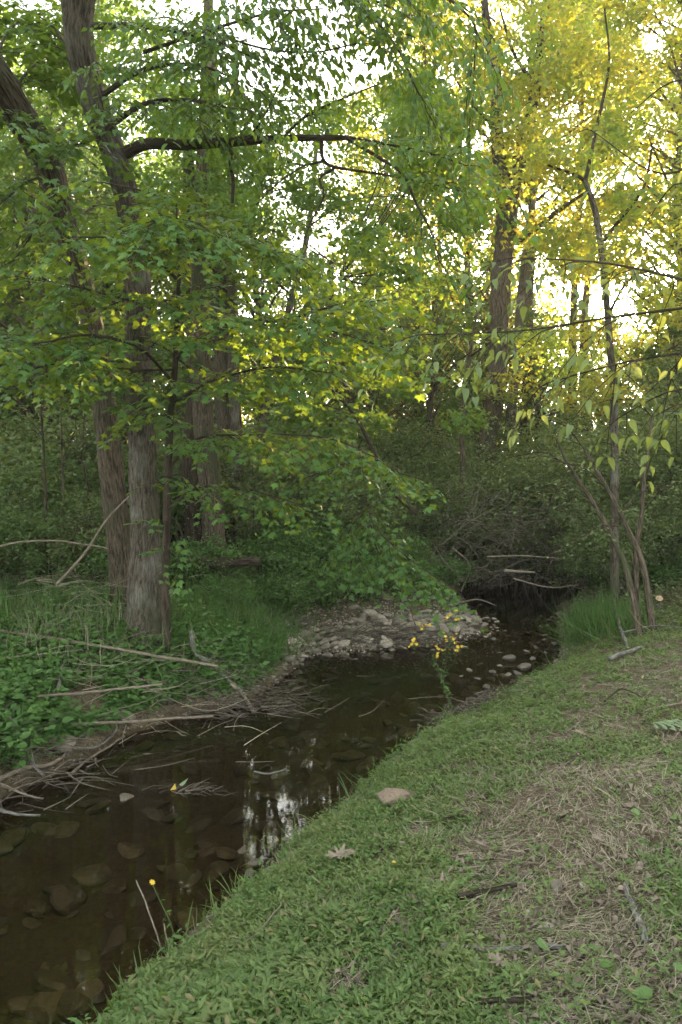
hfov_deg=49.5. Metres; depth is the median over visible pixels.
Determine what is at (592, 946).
seedling leaf
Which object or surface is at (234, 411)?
deciduous tree
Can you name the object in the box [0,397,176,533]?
shrub
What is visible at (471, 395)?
deciduous tree
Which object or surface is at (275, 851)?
stone
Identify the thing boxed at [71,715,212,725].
fallen branch
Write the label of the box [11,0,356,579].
deciduous tree
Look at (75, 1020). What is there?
bank weeds
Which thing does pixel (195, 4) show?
sky
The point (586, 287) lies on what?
deciduous tree
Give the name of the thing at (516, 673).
stone
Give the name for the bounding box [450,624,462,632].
stone
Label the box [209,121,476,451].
deciduous tree
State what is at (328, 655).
stone
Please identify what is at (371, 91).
deciduous tree
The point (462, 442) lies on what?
deciduous tree
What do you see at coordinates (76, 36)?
deciduous tree
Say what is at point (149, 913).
stick
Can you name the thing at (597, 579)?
shrub
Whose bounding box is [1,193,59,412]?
deciduous tree
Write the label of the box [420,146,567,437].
deciduous tree
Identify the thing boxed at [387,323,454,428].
deciduous tree
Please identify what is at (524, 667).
stone
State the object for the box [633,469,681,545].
shrub
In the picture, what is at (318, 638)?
stone
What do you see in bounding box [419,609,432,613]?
stone
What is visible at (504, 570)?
brush tangle
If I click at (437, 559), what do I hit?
shrub
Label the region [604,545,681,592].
shrub
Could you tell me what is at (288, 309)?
deciduous tree
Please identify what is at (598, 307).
wood
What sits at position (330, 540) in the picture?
shrub
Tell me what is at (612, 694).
stick
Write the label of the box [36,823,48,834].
stone
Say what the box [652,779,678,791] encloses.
twig
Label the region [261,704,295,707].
stick
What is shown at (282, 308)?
deciduous tree
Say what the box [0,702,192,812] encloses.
twig heap
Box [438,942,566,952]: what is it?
stick
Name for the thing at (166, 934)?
stick
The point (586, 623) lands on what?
tall grass
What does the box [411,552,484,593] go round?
shrub
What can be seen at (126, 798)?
stone
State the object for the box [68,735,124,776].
stick
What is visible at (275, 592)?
shrub
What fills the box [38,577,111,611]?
shrub
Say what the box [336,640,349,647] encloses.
stone
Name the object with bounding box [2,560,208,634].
twig heap
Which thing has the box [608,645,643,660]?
branch
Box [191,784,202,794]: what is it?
stone
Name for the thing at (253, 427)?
shrub
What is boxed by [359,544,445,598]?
shrub
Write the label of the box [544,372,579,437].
deciduous tree
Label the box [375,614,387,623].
stone
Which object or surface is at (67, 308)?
deciduous tree
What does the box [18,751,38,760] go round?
stone
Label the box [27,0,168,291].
deciduous tree
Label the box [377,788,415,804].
stone
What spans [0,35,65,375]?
deciduous tree
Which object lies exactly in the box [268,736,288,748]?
stone
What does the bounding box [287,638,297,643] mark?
stone
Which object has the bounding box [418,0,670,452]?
deciduous tree
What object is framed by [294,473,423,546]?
shrub
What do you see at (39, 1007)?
bed stones
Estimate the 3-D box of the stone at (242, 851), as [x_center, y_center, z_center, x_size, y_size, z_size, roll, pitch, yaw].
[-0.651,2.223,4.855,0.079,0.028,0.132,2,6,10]
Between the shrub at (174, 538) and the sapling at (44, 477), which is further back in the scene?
the shrub at (174, 538)
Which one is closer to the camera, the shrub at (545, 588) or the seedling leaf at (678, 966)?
the seedling leaf at (678, 966)
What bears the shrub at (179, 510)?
on the ground at (32, 866)
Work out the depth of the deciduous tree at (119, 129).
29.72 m
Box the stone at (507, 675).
[502,672,511,678]
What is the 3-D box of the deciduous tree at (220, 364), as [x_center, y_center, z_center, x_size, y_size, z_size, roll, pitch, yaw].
[-2.073,-3.635,12.215,5.533,9.261,3.516,1,4,23]
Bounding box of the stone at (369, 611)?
[363,609,377,615]
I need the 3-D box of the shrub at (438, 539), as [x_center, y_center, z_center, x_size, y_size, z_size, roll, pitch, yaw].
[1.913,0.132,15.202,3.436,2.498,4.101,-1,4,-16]
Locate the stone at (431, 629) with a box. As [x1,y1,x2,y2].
[425,628,435,633]
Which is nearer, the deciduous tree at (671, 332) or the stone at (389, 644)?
the stone at (389, 644)
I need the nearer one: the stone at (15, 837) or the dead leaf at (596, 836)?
the dead leaf at (596, 836)
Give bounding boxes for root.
[0,808,40,816]
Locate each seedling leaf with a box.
[537,937,549,950]
[586,944,595,948]
[600,958,612,966]
[631,808,639,814]
[631,986,652,998]
[631,998,653,1002]
[645,973,657,976]
[673,962,681,971]
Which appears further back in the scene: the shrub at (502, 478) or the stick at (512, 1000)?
the shrub at (502, 478)
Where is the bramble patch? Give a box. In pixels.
[0,590,285,770]
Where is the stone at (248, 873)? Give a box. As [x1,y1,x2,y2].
[244,868,253,880]
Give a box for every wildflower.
[150,879,175,947]
[408,610,462,707]
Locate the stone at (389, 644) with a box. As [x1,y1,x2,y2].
[379,639,393,647]
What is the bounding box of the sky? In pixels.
[0,0,681,440]
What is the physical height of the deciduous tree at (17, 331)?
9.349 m
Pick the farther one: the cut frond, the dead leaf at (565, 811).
the cut frond
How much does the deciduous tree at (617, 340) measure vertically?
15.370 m
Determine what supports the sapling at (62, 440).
on the ground at (32, 866)
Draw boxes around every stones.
[0,669,508,1023]
[209,611,571,762]
[223,583,560,666]
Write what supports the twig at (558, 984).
on the ground at (32, 866)
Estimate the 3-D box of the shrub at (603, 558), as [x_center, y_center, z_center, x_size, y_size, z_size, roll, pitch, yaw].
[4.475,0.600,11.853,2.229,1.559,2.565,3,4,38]
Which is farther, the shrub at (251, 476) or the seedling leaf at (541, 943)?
the shrub at (251, 476)
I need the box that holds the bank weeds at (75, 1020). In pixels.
[66,638,581,1023]
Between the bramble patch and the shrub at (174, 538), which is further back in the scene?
the shrub at (174, 538)
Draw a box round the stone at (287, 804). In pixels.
[274,796,298,811]
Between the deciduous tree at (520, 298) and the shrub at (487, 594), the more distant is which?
the deciduous tree at (520, 298)
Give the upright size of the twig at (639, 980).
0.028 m
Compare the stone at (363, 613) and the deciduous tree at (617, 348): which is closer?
the stone at (363, 613)
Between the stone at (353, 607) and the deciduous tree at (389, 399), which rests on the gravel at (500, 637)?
the stone at (353, 607)
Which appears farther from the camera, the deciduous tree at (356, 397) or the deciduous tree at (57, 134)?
the deciduous tree at (57, 134)
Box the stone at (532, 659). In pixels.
[529,656,535,661]
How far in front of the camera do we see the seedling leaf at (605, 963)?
2.49 m
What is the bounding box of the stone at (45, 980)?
[32,968,78,991]
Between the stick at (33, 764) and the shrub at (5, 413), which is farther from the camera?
the shrub at (5, 413)
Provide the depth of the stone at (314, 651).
9.82 m
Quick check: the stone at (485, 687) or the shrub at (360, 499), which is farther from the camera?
the shrub at (360, 499)
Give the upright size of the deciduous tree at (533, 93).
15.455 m
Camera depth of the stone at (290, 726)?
7.61 m
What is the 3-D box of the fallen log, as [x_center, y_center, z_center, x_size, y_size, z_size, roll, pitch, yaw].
[-1.706,0.708,10.657,1.097,0.199,0.172,0,3,0]
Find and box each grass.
[0,547,217,740]
[61,554,361,694]
[532,583,677,649]
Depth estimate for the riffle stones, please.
9.31 m
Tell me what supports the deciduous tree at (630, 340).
on the ground at (32, 866)
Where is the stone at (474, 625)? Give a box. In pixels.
[467,622,480,628]
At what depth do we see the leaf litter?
2.97 m
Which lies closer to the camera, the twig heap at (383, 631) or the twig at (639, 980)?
the twig at (639, 980)
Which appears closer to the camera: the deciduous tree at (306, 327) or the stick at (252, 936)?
the stick at (252, 936)
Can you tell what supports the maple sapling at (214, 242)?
on the ground at (32, 866)
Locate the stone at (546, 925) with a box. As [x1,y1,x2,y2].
[538,922,555,932]
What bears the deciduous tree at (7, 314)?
on the ground at (32, 866)
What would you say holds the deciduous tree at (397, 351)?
on the ground at (32, 866)
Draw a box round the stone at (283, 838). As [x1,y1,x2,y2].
[279,837,289,844]
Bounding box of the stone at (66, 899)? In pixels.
[50,883,87,915]
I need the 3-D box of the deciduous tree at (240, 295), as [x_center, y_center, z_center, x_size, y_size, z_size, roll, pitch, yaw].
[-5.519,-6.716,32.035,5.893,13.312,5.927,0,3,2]
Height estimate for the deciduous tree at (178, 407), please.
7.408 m
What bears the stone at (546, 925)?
on the ground at (32, 866)
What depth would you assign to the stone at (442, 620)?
11.40 m
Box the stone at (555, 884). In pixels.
[550,879,562,893]
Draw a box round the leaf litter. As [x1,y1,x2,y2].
[0,595,681,1023]
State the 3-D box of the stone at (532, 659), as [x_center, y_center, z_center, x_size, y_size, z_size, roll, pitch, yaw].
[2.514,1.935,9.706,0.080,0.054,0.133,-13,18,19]
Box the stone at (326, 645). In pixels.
[321,642,330,648]
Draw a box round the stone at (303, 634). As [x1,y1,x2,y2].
[299,633,308,638]
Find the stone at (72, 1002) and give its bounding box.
[55,988,92,1022]
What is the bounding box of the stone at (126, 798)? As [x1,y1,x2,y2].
[119,793,134,803]
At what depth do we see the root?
5.25 m
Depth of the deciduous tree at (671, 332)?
17.33 m
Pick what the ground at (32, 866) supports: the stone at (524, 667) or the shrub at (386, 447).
the shrub at (386, 447)
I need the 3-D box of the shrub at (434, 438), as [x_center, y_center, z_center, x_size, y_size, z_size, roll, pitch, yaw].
[0.939,-0.620,17.246,4.553,3.183,5.237,-3,5,-41]
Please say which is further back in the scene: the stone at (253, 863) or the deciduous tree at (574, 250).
the deciduous tree at (574, 250)
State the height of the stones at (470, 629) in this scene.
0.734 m
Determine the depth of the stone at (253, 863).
4.67 m
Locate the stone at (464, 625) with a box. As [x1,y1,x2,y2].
[457,622,467,627]
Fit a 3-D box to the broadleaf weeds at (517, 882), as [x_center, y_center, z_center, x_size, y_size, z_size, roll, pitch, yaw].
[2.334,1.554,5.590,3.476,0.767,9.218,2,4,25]
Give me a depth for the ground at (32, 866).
5.64 m
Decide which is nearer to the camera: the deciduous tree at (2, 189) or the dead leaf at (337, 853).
the dead leaf at (337, 853)
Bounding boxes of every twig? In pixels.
[500,841,533,849]
[523,796,545,812]
[539,978,579,996]
[565,706,595,733]
[587,808,626,822]
[613,974,657,988]
[644,702,681,711]
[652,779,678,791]
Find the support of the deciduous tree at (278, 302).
on the ground at (32, 866)
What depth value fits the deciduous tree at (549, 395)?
35.48 m
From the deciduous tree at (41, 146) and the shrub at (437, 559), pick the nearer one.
the deciduous tree at (41, 146)
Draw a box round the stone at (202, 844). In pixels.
[193,839,213,850]
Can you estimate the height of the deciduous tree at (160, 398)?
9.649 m
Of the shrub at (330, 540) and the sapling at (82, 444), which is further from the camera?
the shrub at (330, 540)
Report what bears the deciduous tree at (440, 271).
on the ground at (32, 866)
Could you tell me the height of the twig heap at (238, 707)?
0.626 m
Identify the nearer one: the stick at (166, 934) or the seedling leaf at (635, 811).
the seedling leaf at (635, 811)
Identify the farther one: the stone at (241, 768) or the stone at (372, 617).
the stone at (372, 617)
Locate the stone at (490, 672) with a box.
[488,670,495,674]
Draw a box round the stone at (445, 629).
[438,623,448,631]
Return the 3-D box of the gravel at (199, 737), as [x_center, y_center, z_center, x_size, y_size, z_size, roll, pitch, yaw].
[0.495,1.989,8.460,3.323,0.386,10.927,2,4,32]
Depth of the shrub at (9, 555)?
9.13 m
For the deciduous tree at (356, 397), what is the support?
on the ground at (32, 866)
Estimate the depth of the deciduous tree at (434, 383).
19.48 m
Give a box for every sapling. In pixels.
[0,179,447,652]
[0,386,53,596]
[0,404,92,536]
[57,396,117,568]
[221,66,497,637]
[484,439,681,636]
[508,417,656,630]
[579,398,681,617]
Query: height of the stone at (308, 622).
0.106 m
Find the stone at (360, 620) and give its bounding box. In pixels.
[357,618,366,624]
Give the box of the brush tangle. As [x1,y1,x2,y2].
[402,453,620,615]
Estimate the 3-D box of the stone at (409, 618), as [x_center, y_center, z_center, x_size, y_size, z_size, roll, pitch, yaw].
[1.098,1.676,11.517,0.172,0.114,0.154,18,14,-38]
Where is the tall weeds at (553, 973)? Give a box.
[82,631,681,1023]
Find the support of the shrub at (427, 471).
on the ground at (32, 866)
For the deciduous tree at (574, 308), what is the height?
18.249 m
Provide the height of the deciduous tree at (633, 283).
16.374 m
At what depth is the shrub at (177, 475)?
14.09 m
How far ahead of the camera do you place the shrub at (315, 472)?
14.05 m
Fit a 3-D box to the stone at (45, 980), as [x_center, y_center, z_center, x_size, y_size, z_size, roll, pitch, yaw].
[-1.468,2.414,3.779,0.350,0.094,0.175,7,-22,23]
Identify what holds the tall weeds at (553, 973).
on the ground at (32, 866)
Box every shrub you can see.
[0,383,125,480]
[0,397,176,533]
[0,440,104,584]
[0,458,36,512]
[0,486,129,588]
[0,487,70,596]
[5,421,99,545]
[23,532,108,589]
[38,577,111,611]
[60,441,188,546]
[119,397,344,526]
[125,436,254,549]
[156,432,327,556]
[156,448,254,526]
[160,531,275,587]
[193,567,259,608]
[228,523,345,581]
[233,508,346,557]
[233,564,322,617]
[245,421,386,529]
[245,428,384,530]
[266,554,384,611]
[273,517,380,575]
[275,462,428,562]
[276,417,482,517]
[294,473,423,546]
[317,545,413,602]
[335,427,458,484]
[344,449,501,560]
[357,525,439,568]
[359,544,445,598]
[362,528,432,575]
[367,458,526,561]
[385,454,558,570]
[399,404,607,583]
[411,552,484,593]
[416,440,552,584]
[416,496,572,599]
[417,548,455,584]
[424,416,547,516]
[439,466,598,599]
[445,393,677,575]
[462,425,680,591]
[476,434,607,589]
[505,428,663,545]
[532,462,681,560]
[533,355,681,522]
[548,500,681,593]
[548,546,609,590]
[553,328,681,462]
[571,435,681,573]
[574,401,681,561]
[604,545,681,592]
[625,446,681,520]
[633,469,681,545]
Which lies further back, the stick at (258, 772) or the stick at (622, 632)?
the stick at (622, 632)
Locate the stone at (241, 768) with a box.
[235,762,246,775]
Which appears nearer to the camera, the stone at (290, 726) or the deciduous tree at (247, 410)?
the stone at (290, 726)
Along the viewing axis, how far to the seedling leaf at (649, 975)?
2.38 m
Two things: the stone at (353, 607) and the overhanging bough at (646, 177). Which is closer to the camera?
the overhanging bough at (646, 177)
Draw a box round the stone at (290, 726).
[277,717,299,734]
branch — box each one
[0,629,217,667]
[0,749,71,798]
[10,683,161,698]
[20,664,63,706]
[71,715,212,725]
[72,724,117,749]
[188,630,246,694]
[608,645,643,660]
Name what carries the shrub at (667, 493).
on the ground at (32, 866)
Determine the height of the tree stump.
0.287 m
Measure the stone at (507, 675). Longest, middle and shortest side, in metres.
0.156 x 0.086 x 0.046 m
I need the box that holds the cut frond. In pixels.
[644,719,681,730]
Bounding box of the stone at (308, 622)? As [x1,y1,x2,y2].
[301,618,311,626]
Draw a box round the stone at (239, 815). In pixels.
[221,806,251,825]
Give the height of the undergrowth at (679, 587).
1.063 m
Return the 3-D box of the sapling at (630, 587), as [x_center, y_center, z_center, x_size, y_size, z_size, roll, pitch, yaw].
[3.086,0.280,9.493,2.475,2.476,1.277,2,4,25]
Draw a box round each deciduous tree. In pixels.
[0,0,105,422]
[0,0,146,611]
[0,0,176,435]
[0,0,538,650]
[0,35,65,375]
[0,36,99,322]
[0,61,187,437]
[0,68,162,463]
[0,178,45,429]
[0,181,125,440]
[0,211,67,413]
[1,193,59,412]
[3,43,354,551]
[4,208,123,446]
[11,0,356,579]
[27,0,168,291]
[36,164,241,506]
[40,4,388,550]
[41,95,141,228]
[49,181,214,458]
[54,230,171,431]
[74,65,281,422]
[90,18,381,556]
[101,150,289,456]
[141,74,298,407]
[150,84,488,537]
[153,182,369,534]
[155,261,248,437]
[158,272,281,433]
[158,299,253,436]
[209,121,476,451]
[243,290,339,433]
[244,296,324,433]
[247,290,327,414]
[251,245,415,433]
[262,89,490,437]
[281,294,436,475]
[288,270,448,447]
[297,73,475,439]
[306,240,460,433]
[321,88,635,593]
[330,0,519,446]
[341,0,656,479]
[350,327,415,446]
[362,283,489,455]
[368,87,577,448]
[377,195,515,451]
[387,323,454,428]
[405,248,578,458]
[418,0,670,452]
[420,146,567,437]
[436,347,532,458]
[468,305,607,455]
[493,1,681,441]
[499,0,681,616]
[499,348,593,453]
[504,120,536,457]
[517,358,591,447]
[521,0,677,443]
[538,335,580,422]
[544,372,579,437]
[554,320,639,437]
[558,368,633,443]
[559,5,681,423]
[578,339,605,435]
[581,0,681,397]
[594,320,681,455]
[605,65,681,416]
[616,82,678,413]
[624,55,681,391]
[625,325,665,396]
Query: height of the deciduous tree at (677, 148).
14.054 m
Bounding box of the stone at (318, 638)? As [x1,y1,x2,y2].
[314,636,323,640]
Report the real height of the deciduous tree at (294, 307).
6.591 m
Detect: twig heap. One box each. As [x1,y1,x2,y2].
[0,603,450,761]
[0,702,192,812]
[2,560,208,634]
[74,646,348,728]
[142,778,236,797]
[147,610,373,715]
[303,606,466,651]
[402,676,556,728]
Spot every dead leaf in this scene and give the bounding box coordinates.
[325,843,355,858]
[479,852,491,859]
[487,952,507,966]
[556,809,569,815]
[565,892,576,907]
[590,833,604,841]
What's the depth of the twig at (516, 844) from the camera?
3.51 m
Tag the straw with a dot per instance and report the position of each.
(651, 1018)
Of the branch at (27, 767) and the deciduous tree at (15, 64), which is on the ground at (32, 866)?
the deciduous tree at (15, 64)
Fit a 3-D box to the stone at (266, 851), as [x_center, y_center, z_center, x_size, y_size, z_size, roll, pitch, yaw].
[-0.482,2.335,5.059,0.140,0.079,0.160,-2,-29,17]
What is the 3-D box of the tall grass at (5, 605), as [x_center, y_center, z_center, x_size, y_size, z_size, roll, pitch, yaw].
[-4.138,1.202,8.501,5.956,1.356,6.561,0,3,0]
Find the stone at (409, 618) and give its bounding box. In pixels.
[407,615,414,621]
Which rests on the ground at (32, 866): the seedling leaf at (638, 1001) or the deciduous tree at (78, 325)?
the deciduous tree at (78, 325)
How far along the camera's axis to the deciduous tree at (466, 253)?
23.10 m
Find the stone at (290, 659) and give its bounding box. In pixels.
[282,656,294,662]
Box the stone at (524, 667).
[517,663,530,670]
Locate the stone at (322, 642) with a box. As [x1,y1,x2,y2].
[317,639,328,645]
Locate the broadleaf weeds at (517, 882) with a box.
[212,628,681,1023]
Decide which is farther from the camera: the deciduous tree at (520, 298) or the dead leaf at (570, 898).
the deciduous tree at (520, 298)
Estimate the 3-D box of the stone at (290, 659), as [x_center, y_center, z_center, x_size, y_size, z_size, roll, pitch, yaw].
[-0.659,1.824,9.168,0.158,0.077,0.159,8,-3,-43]
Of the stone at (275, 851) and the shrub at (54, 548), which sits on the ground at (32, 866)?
the shrub at (54, 548)
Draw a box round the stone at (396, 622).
[392,619,399,624]
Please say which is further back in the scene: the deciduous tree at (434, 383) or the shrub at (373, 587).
the deciduous tree at (434, 383)
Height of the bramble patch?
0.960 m
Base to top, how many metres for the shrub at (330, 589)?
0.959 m
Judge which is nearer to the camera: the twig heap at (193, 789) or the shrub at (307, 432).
the twig heap at (193, 789)
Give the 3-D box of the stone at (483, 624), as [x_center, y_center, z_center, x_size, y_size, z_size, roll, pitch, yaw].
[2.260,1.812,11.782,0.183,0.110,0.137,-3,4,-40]
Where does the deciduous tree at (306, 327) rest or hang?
on the ground at (32, 866)
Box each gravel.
[0,595,576,1023]
[245,587,511,697]
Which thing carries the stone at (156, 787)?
on the ground at (32, 866)
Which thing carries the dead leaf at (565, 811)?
on the ground at (32, 866)
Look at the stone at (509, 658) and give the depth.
9.72 m
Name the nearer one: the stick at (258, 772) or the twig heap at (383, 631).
the stick at (258, 772)
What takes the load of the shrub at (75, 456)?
on the ground at (32, 866)
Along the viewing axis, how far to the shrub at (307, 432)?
14.95 m
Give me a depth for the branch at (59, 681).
6.86 m
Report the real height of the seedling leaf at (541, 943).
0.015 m
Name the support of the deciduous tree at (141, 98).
on the ground at (32, 866)
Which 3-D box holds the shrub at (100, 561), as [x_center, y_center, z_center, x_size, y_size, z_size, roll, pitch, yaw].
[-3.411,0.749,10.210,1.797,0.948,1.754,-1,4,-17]
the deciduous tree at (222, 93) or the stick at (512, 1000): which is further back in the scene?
the deciduous tree at (222, 93)
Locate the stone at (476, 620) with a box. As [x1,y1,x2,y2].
[471,619,481,623]
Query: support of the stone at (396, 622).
on the stone
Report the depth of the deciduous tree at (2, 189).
13.12 m
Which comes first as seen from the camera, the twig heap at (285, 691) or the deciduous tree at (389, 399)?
the twig heap at (285, 691)
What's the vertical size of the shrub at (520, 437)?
4.369 m
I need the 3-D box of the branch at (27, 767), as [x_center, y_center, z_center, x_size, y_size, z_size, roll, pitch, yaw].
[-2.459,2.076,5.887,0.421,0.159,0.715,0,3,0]
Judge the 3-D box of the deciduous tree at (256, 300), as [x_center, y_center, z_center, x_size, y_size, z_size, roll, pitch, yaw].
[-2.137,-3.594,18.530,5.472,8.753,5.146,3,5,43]
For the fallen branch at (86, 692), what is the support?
on the bramble patch
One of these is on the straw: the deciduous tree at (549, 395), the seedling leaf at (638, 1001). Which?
the seedling leaf at (638, 1001)
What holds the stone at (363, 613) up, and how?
on the ground at (32, 866)
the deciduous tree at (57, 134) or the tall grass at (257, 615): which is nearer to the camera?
the tall grass at (257, 615)
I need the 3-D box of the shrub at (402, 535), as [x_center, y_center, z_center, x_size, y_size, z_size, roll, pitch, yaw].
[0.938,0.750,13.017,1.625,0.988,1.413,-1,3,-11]
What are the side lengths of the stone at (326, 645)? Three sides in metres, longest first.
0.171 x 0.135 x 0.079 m
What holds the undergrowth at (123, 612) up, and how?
on the ground at (32, 866)
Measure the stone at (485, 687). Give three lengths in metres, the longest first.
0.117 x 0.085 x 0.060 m
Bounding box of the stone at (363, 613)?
[359,611,367,616]
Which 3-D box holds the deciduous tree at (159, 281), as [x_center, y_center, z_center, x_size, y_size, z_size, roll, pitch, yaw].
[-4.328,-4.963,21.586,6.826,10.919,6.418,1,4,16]
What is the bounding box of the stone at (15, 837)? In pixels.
[0,827,27,847]
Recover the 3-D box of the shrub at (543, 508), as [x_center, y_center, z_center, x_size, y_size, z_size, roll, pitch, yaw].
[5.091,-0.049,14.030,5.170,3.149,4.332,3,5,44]
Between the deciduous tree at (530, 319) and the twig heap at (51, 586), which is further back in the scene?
the deciduous tree at (530, 319)
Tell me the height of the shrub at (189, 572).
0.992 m
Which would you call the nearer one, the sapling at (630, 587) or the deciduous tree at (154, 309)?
the sapling at (630, 587)
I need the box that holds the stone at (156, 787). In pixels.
[149,785,165,790]
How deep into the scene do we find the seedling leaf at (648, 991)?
2.33 m
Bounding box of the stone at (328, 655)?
[320,652,332,660]
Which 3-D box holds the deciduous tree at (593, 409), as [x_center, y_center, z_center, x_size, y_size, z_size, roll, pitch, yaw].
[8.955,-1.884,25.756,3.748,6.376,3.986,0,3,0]
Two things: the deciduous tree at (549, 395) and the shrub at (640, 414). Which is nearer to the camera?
the shrub at (640, 414)
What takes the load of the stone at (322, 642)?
on the ground at (32, 866)
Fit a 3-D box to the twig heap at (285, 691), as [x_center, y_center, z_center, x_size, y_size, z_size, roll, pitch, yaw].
[-0.878,1.651,8.208,2.511,0.763,2.033,0,3,0]
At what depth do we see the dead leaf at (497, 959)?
2.62 m
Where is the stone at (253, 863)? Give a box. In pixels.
[246,858,261,870]
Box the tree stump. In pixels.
[653,595,662,609]
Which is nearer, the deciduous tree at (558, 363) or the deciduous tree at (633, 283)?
the deciduous tree at (633, 283)
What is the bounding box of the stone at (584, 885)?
[579,882,589,889]
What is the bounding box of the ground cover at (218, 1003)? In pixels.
[95,599,681,1023]
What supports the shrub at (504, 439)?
on the ground at (32, 866)
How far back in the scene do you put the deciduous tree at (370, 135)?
24.68 m
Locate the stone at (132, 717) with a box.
[113,709,135,719]
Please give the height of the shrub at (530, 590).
2.887 m
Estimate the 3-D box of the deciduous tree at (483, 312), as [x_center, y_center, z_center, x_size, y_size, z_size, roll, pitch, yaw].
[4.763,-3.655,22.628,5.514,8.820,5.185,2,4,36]
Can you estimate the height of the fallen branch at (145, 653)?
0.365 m
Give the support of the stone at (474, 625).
on the ground at (32, 866)
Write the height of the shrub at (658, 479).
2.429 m
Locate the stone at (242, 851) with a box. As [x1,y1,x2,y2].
[235,845,247,856]
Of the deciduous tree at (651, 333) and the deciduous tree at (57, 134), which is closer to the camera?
the deciduous tree at (57, 134)
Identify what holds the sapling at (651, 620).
on the ground at (32, 866)
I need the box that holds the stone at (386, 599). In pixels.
[382,594,391,601]
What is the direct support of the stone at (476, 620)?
on the ground at (32, 866)
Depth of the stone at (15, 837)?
5.26 m
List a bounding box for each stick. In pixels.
[4,709,44,776]
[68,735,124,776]
[136,880,161,950]
[163,923,168,948]
[229,682,253,712]
[242,904,281,946]
[254,768,286,774]
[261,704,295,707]
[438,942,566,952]
[455,996,531,1007]
[457,883,516,899]
[604,688,648,701]
[613,606,678,649]
[622,882,648,944]
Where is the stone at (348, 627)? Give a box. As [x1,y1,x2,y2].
[345,626,356,631]
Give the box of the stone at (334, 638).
[329,636,337,640]
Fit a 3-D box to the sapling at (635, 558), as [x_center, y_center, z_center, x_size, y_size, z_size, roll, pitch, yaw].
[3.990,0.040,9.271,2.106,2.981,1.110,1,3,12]
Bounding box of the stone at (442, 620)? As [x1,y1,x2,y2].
[438,617,444,623]
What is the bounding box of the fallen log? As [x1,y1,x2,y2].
[183,555,260,567]
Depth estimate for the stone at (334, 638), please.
10.34 m
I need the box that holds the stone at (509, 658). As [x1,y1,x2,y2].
[502,654,515,661]
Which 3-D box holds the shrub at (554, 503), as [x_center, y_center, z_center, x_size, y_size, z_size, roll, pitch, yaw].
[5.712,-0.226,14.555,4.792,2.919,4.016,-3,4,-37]
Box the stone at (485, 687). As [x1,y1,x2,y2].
[483,684,489,691]
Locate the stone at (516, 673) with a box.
[513,670,522,676]
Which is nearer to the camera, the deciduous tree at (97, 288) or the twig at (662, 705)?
the twig at (662, 705)
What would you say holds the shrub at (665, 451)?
on the ground at (32, 866)
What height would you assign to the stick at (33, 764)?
0.447 m
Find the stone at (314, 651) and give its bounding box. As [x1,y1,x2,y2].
[311,648,319,653]
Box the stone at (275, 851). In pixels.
[271,850,280,857]
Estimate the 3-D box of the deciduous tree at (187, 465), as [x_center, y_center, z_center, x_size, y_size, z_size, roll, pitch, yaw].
[-2.432,-2.934,11.363,4.961,8.147,3.403,-1,4,-16]
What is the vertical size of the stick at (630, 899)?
0.037 m
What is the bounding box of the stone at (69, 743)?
[45,735,75,750]
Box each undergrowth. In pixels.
[0,525,447,711]
[569,551,681,623]
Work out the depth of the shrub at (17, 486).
10.35 m
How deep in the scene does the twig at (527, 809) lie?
3.89 m
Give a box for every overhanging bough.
[358,257,681,414]
[507,352,681,494]
[548,79,681,251]
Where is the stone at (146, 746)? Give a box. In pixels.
[134,741,154,751]
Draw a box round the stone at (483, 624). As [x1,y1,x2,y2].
[480,622,488,628]
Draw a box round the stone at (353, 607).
[348,604,358,609]
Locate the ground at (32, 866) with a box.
[0,524,681,1023]
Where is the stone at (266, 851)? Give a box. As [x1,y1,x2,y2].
[261,847,276,857]
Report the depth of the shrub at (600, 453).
13.10 m
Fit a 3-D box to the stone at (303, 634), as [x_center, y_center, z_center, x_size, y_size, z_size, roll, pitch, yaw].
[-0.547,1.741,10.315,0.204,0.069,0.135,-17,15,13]
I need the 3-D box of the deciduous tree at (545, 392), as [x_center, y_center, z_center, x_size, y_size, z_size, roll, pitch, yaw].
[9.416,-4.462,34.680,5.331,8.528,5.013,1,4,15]
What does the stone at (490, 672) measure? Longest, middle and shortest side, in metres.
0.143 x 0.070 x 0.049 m
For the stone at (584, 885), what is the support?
on the ground at (32, 866)
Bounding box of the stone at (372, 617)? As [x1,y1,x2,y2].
[370,615,380,622]
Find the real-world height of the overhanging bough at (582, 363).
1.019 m
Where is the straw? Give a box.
[180,584,681,1023]
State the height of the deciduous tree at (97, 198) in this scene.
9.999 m
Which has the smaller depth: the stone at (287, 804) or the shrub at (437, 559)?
the stone at (287, 804)
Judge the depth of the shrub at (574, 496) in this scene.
12.80 m
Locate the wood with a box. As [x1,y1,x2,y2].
[71,253,671,455]

